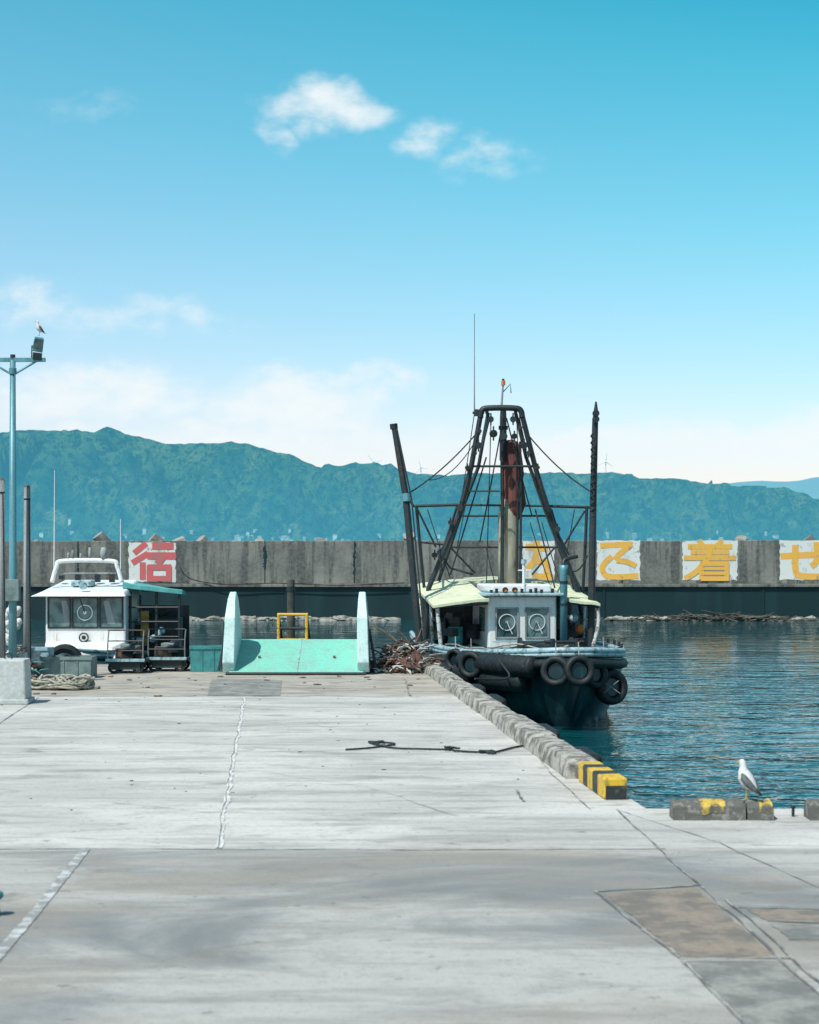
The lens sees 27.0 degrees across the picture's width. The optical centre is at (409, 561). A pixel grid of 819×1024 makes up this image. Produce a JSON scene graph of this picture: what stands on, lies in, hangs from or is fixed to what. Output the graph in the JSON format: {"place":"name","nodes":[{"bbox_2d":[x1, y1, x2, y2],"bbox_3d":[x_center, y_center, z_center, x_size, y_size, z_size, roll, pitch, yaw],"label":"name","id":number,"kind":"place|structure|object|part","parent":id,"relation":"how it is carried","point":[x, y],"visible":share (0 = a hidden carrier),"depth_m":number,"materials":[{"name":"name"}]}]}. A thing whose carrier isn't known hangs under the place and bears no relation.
{"place":"outdoors","nodes":[
{"label":"outdoors","id":0,"kind":"place"},
{"bbox_2d":[0,427,818,540],"bbox_3d":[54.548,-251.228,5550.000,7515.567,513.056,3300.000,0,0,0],"label":"forested hills","id":1,"kind":"structure","parent":0,"point":[107,479],"depth_m":4786.53,"materials":[{"name":"green plant"}]},
{"bbox_2d":[39,519,778,540],"bbox_3d":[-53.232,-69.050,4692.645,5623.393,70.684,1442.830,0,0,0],"label":"seaside town","id":2,"kind":"object","parent":1,"relation":"on","point":[286,538],"visible":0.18,"depth_m":4102.54},
{"bbox_2d":[597,453,612,472],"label":"wind turbine","id":3,"kind":"object","parent":1,"relation":"on","point":[605,462],"visible":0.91,"depth_m":6097.39,"materials":[{"name":"white metal"}]},
{"bbox_2d":[0,0,818,483],"label":"sky","id":4,"kind":"structure","parent":0,"point":[278,226],"materials":[{"name":"blue"}]},
{"bbox_2d":[6,620,818,808],"bbox_3d":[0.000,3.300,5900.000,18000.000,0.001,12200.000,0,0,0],"label":"harbour water","id":5,"kind":"structure","parent":0,"point":[701,709],"depth_m":39.43,"materials":[{"name":"teal liquid"}]},
{"bbox_2d":[31,470,189,663],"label":"fishing boat","id":6,"kind":"object","parent":5,"relation":"on","point":[83,617],"visible":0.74,"depth_m":41.00,"materials":[{"name":"white paint"}]},
{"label":"window","id":7,"kind":"part","parent":6,"relation":"part of","materials":[{"name":"teal glass"}]},
{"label":"window frame","id":8,"kind":"part","parent":6,"relation":"part of","materials":[{"name":"metal"}]},
{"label":"window","id":9,"kind":"part","parent":6,"relation":"part of","materials":[{"name":"teal glass"}]},
{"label":"window frame","id":10,"kind":"part","parent":6,"relation":"part of","materials":[{"name":"metal"}]},
{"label":"window frame","id":11,"kind":"part","parent":6,"relation":"part of","materials":[{"name":"metal"}]},
{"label":"window","id":12,"kind":"part","parent":6,"relation":"part of","materials":[{"name":"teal glass"}]},
{"bbox_2d":[287,580,294,638],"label":"mooring pile","id":13,"kind":"object","parent":5,"relation":"in","point":[290,603],"visible":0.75,"depth_m":51.90,"materials":[{"name":"brown wood"}]},
{"bbox_2d":[5,587,818,619],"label":"base","id":14,"kind":"object","parent":5,"relation":"in","point":[382,602],"depth_m":96.60,"materials":[{"name":"grey concrete"}]},
{"bbox_2d":[180,567,404,585],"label":"hose","id":15,"kind":"object","parent":14,"relation":"on","point":[295,583],"visible":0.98,"depth_m":96.28,"materials":[{"name":"black rubber"}]},
{"bbox_2d":[20,584,818,586],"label":"ledge","id":16,"kind":"object","parent":14,"relation":"on","point":[475,585],"depth_m":96.45,"materials":[{"name":"concrete"}]},
{"bbox_2d":[5,540,818,583],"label":"panels","id":17,"kind":"object","parent":16,"relation":"on","point":[300,562],"visible":0.7,"depth_m":97.00,"materials":[{"name":"concrete"}]},
{"bbox_2d":[77,543,522,574],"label":"stains","id":18,"kind":"object","parent":17,"relation":"attached to","point":[265,556],"visible":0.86,"depth_m":97.00,"materials":[{"name":"grey concrete"}]},
{"bbox_2d":[128,540,818,581],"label":"painted signs","id":19,"kind":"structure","parent":17,"relation":"attached to","point":[689,566],"depth_m":96.99,"materials":[{"name":"white paint"}]},
{"bbox_2d":[131,541,175,580],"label":"letter strokes","id":20,"kind":"object","parent":19,"relation":"attached to","point":[160,557],"visible":1,"depth_m":96.98,"materials":[{"name":"red paint"}]},
{"bbox_2d":[525,541,552,579],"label":"letter strokes","id":21,"kind":"object","parent":19,"relation":"attached to","point":[533,562],"visible":0.76,"depth_m":96.98,"materials":[{"name":"yellow paint"}]},
{"bbox_2d":[600,541,637,579],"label":"letter strokes","id":22,"kind":"object","parent":19,"relation":"attached to","point":[627,546],"visible":1,"depth_m":96.98,"materials":[{"name":"yellow paint"}]},
{"bbox_2d":[684,539,735,580],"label":"letter strokes","id":23,"kind":"object","parent":19,"relation":"attached to","point":[708,554],"visible":1,"depth_m":96.97,"materials":[{"name":"yellow paint"}]},
{"bbox_2d":[780,542,818,579],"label":"letter strokes","id":24,"kind":"object","parent":19,"relation":"attached to","point":[795,555],"visible":1,"depth_m":96.98,"materials":[{"name":"yellow paint"}]},
{"bbox_2d":[285,587,763,619],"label":"base ribs","id":25,"kind":"object","parent":14,"relation":"attached to","point":[603,601],"visible":0.39,"depth_m":96.54,"materials":[{"name":"grey concrete"}]},
{"bbox_2d":[33,532,815,540],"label":"wave dissipating blocks","id":26,"kind":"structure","parent":5,"relation":"on","point":[101,536],"depth_m":100.11,"materials":[{"name":"grey concrete"}]},
{"bbox_2d":[31,615,818,620],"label":"shoreline rubble","id":27,"kind":"object","parent":5,"relation":"in","point":[347,618],"visible":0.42,"depth_m":95.90,"materials":[{"name":"stone"}]},
{"bbox_2d":[390,313,627,726],"bbox_3d":[2.127,-0.936,39.239,5.173,9.873,12.799,0,0,0],"label":"fishing trawler","id":28,"kind":"object","parent":5,"relation":"on","point":[567,673],"visible":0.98,"depth_m":38.90,"materials":[{"name":"blue paint"}]},
{"bbox_2d":[479,607,484,631],"bbox_3d":[1.673,1.325,39.359,0.010,0.550,0.800,0,0,-7],"label":"side window","id":29,"kind":"structure","parent":28,"relation":"in","point":[481,609],"depth_m":39.27,"materials":[{"name":"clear glass"}]},
{"bbox_2d":[497,609,516,636],"bbox_3d":[2.200,1.385,38.608,0.460,0.630,0.010,0,0,-7],"label":"window","id":30,"kind":"structure","parent":28,"relation":"in","point":[500,612],"depth_m":38.60,"materials":[{"name":"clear glass"}]},
{"bbox_2d":[495,607,518,637],"bbox_3d":[2.202,1.385,38.594,0.530,0.700,0.037,0,0,-7],"label":"window frame","id":31,"kind":"structure","parent":28,"relation":"in","point":[495,607],"depth_m":38.57,"materials":[{"name":"metal"}]},
{"bbox_2d":[474,640,544,680],"bbox_3d":[1.513,1.903,32.364,0.952,0.636,4.698,0,0,20],"label":"bow mooring line","id":32,"kind":"object","parent":28,"relation":"attached to","point":[507,671],"visible":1,"depth_m":33.37,"materials":[{"name":"black fabric"}]},
{"bbox_2d":[527,609,546,636],"bbox_3d":[2.886,1.385,38.688,0.480,0.630,0.010,0,0,-7],"label":"window","id":33,"kind":"structure","parent":28,"relation":"in","point":[536,633],"depth_m":38.69,"materials":[{"name":"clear glass"}]},
{"bbox_2d":[525,607,548,637],"bbox_3d":[2.887,1.385,38.674,0.550,0.700,0.037,0,0,-7],"label":"window frame","id":34,"kind":"structure","parent":28,"relation":"in","point":[525,607],"depth_m":38.63,"materials":[{"name":"metal"}]},
{"bbox_2d":[586,609,818,620],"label":"rocks","id":35,"kind":"object","parent":5,"relation":"in","point":[718,617],"visible":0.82,"depth_m":95.09,"materials":[{"name":"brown stone"}]},
{"bbox_2d":[729,477,818,498],"bbox_3d":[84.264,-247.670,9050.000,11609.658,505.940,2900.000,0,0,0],"label":"distant hills","id":36,"kind":"structure","parent":0,"point":[810,487],"depth_m":9331.39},
{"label":"quay wall","id":37,"kind":"object","parent":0,"visible":0},
{"bbox_2d":[0,664,818,1023],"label":"concrete surface","id":38,"kind":"object","parent":37,"relation":"on","point":[342,886],"visible":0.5,"depth_m":12.79,"materials":[{"name":"grey concrete"}]},
{"bbox_2d":[0,478,5,657],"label":"utility pole","id":39,"kind":"object","parent":38,"relation":"on","point":[2,578],"visible":0.86,"depth_m":31.42,"materials":[{"name":"metal"}]},
{"bbox_2d":[0,653,34,704],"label":"concrete weight block","id":40,"kind":"object","parent":38,"relation":"on","point":[15,681],"depth_m":27.49,"materials":[{"name":"grey concrete"}]},
{"bbox_2d":[0,336,45,657],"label":"floodlight pole","id":41,"kind":"object","parent":38,"relation":"on","point":[12,589],"visible":0.88,"depth_m":32.94,"materials":[{"name":"metal"}]},
{"bbox_2d":[5,605,21,645],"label":"hanging floats","id":42,"kind":"object","parent":41,"relation":"hanging from","point":[19,620],"visible":0.41,"depth_m":33.57,"materials":[{"name":"white plastic"}]},
{"bbox_2d":[35,321,45,335],"bbox_3d":[-7.135,-4.512,33.006,0.150,0.288,0.155,0,0,26],"label":"seagull","id":43,"kind":"object","parent":41,"relation":"on","point":[39,328],"visible":1,"depth_m":32.96,"materials":[{"name":"white"}]},
{"bbox_2d":[6,645,46,678],"bbox_3d":[-7.768,1.992,33.398,1.409,0.706,1.289,0,0,0],"label":"tangled net pile","id":44,"kind":"object","parent":38,"relation":"on","point":[35,661],"visible":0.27,"depth_m":33.40,"materials":[{"name":"green fabric"}]},
{"bbox_2d":[23,485,30,660],"bbox_3d":[-7.471,0.402,33.394,0.180,3.797,0.171,0,0,0],"label":"utility pole","id":45,"kind":"object","parent":38,"relation":"on","point":[27,588],"visible":0.88,"depth_m":33.34,"materials":[{"name":"metal"}]},
{"bbox_2d":[0,849,89,959],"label":"painted line","id":46,"kind":"object","parent":38,"relation":"on","point":[11,939],"visible":1,"depth_m":11.39,"materials":[{"name":"white paint"}]},
{"bbox_2d":[31,673,100,689],"bbox_3d":[-6.392,2.161,30.774,1.594,0.276,0.822,0,0,0],"label":"rope pile","id":47,"kind":"object","parent":38,"relation":"on","point":[85,681],"visible":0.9,"depth_m":30.56,"materials":[{"name":"beige fabric"}]},
{"bbox_2d":[36,655,96,677],"bbox_3d":[-6.806,2.086,33.910,1.120,0.428,0.660,0,0,0],"label":"grey fish box","id":48,"kind":"object","parent":38,"relation":"on","point":[77,665],"visible":0.8,"depth_m":33.60,"materials":[{"name":"grey plastic"}]},
{"bbox_2d":[20,647,53,656],"bbox_3d":[-7.431,1.839,34.110,0.598,0.264,0.460,0,0,0],"label":"blue fish crate","id":49,"kind":"object","parent":48,"relation":"on","point":[47,651],"visible":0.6,"depth_m":33.90,"materials":[{"name":"paint"}]},
{"bbox_2d":[105,630,148,673],"bbox_3d":[-5.831,1.849,35.445,0.803,0.902,0.910,0,0,0],"label":"handcart","id":50,"kind":"object","parent":38,"relation":"on","point":[131,656],"visible":1,"depth_m":35.05,"materials":[{"name":"metal"}]},
{"bbox_2d":[146,629,189,671],"bbox_3d":[-5.070,1.849,36.045,0.851,0.902,0.910,0,0,0],"label":"handcart","id":51,"kind":"object","parent":38,"relation":"on","point":[173,653],"visible":0.98,"depth_m":35.65,"materials":[{"name":"metal"}]},
{"bbox_2d":[189,645,222,671],"bbox_3d":[-4.201,2.033,35.910,0.776,0.534,0.660,0,0,0],"label":"teal plastic tub","id":52,"kind":"object","parent":38,"relation":"on","point":[204,658],"visible":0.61,"depth_m":35.60,"materials":[{"name":"teal plastic"}]},
{"bbox_2d":[33,676,419,696],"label":"litter","id":53,"kind":"object","parent":38,"relation":"on","point":[226,684],"visible":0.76,"depth_m":31.89,"materials":[{"name":"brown wood"}]},
{"bbox_2d":[213,697,244,846],"bbox_3d":[-2.167,2.294,21.306,0.095,0.001,15.253,0,0,-5],"label":"pale crack","id":54,"kind":"object","parent":38,"relation":"on","point":[222,823],"visible":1,"depth_m":17.57,"materials":[{"name":"grey concrete"}]},
{"bbox_2d":[207,679,281,695],"bbox_3d":[-3.025,2.296,31.293,1.373,0.001,4.329,0,0,-4],"label":"grey patch","id":55,"kind":"object","parent":38,"relation":"on","point":[234,687],"visible":1,"depth_m":31.14,"materials":[{"name":"grey concrete"}]},
{"bbox_2d":[1,672,523,809],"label":"crumbs","id":56,"kind":"object","parent":38,"relation":"on","point":[224,706],"visible":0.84,"depth_m":23.74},
{"bbox_2d":[277,613,310,638],"bbox_3d":[-2.590,2.022,38.293,0.719,1.756,0.656,0,0,0],"label":"yellow ladder frame","id":57,"kind":"object","parent":38,"relation":"attached to","point":[306,628],"visible":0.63,"depth_m":37.97,"materials":[{"name":"paint"}]},
{"bbox_2d":[217,592,377,674],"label":"loading ramp","id":58,"kind":"structure","parent":38,"relation":"on","point":[239,655],"depth_m":35.10,"materials":[{"name":"green paint"}]},
{"bbox_2d":[0,679,818,1023],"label":"joints","id":59,"kind":"object","parent":38,"relation":"on","point":[710,987],"visible":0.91,"depth_m":12.04,"materials":[{"name":"grey concrete"}]},
{"bbox_2d":[367,623,454,673],"bbox_3d":[-0.056,1.913,35.713,2.081,1.241,2.207,0,0,0],"label":"net and driftwood pile","id":60,"kind":"object","parent":38,"relation":"on","point":[409,658],"visible":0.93,"depth_m":35.42,"materials":[{"name":"wood"}]},
{"bbox_2d":[345,740,522,753],"bbox_3d":[0.592,2.267,21.049,2.744,0.052,1.486,0,0,0],"label":"mooring rope","id":61,"kind":"object","parent":38,"relation":"on","point":[390,744],"visible":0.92,"depth_m":20.81,"materials":[{"name":"black fabric"}]},
{"bbox_2d":[579,761,626,799],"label":"striped kerb block","id":62,"kind":"structure","parent":38,"relation":"on","point":[603,781],"depth_m":16.76,"materials":[{"name":"yellow paint"}]},
{"bbox_2d":[604,888,772,956],"bbox_3d":[1.738,2.296,10.950,0.688,0.001,2.089,0,0,-3],"label":"brown patch","id":63,"kind":"object","parent":38,"relation":"on","point":[692,922],"visible":1,"depth_m":10.83,"materials":[{"name":"brown concrete"}]},
{"bbox_2d":[669,797,745,819],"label":"worn kerb block","id":64,"kind":"structure","parent":38,"relation":"on","point":[733,808],"depth_m":15.18,"materials":[{"name":"yellow paint"}]},
{"bbox_2d":[686,960,818,1023],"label":"grey patch","id":65,"kind":"object","parent":38,"relation":"on","point":[767,992],"visible":1,"depth_m":9.14,"materials":[{"name":"grey concrete"}]},
{"bbox_2d":[743,798,773,819],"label":"worn kerb block","id":66,"kind":"structure","parent":38,"relation":"on","point":[756,809],"depth_m":15.18,"materials":[{"name":"yellow paint"}]},
{"bbox_2d":[737,759,761,799],"bbox_3d":[3.043,1.952,15.286,0.202,0.365,0.186,0,0,0],"label":"seagull","id":67,"kind":"object","parent":66,"relation":"on","point":[747,780],"visible":1,"depth_m":15.26,"materials":[{"name":"white"}]},
{"bbox_2d":[746,908,818,922],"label":"brown patch","id":68,"kind":"object","parent":38,"relation":"on","point":[801,915],"visible":1,"depth_m":11.11,"materials":[{"name":"concrete"}]},
{"bbox_2d":[791,805,795,816],"bbox_3d":[3.461,2.250,15.400,0.044,0.100,0.042,0,0,0],"label":"mooring pin","id":69,"kind":"object","parent":38,"relation":"on","point":[793,807],"visible":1,"depth_m":15.39,"materials":[{"name":"metal"}]},
{"bbox_2d":[771,923,818,939],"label":"grey patch","id":70,"kind":"object","parent":38,"relation":"on","point":[803,931],"visible":1,"depth_m":10.62,"materials":[{"name":"grey concrete"}]},
{"bbox_2d":[804,798,818,819],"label":"worn kerb block","id":71,"kind":"structure","parent":38,"relation":"on","point":[811,809],"depth_m":15.20,"materials":[{"name":"grey concrete"}]},
{"bbox_2d":[424,661,601,778],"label":"quay kerb","id":72,"kind":"structure","parent":37,"relation":"on","point":[545,744],"depth_m":22.14,"materials":[{"name":"concrete"}]}
]}

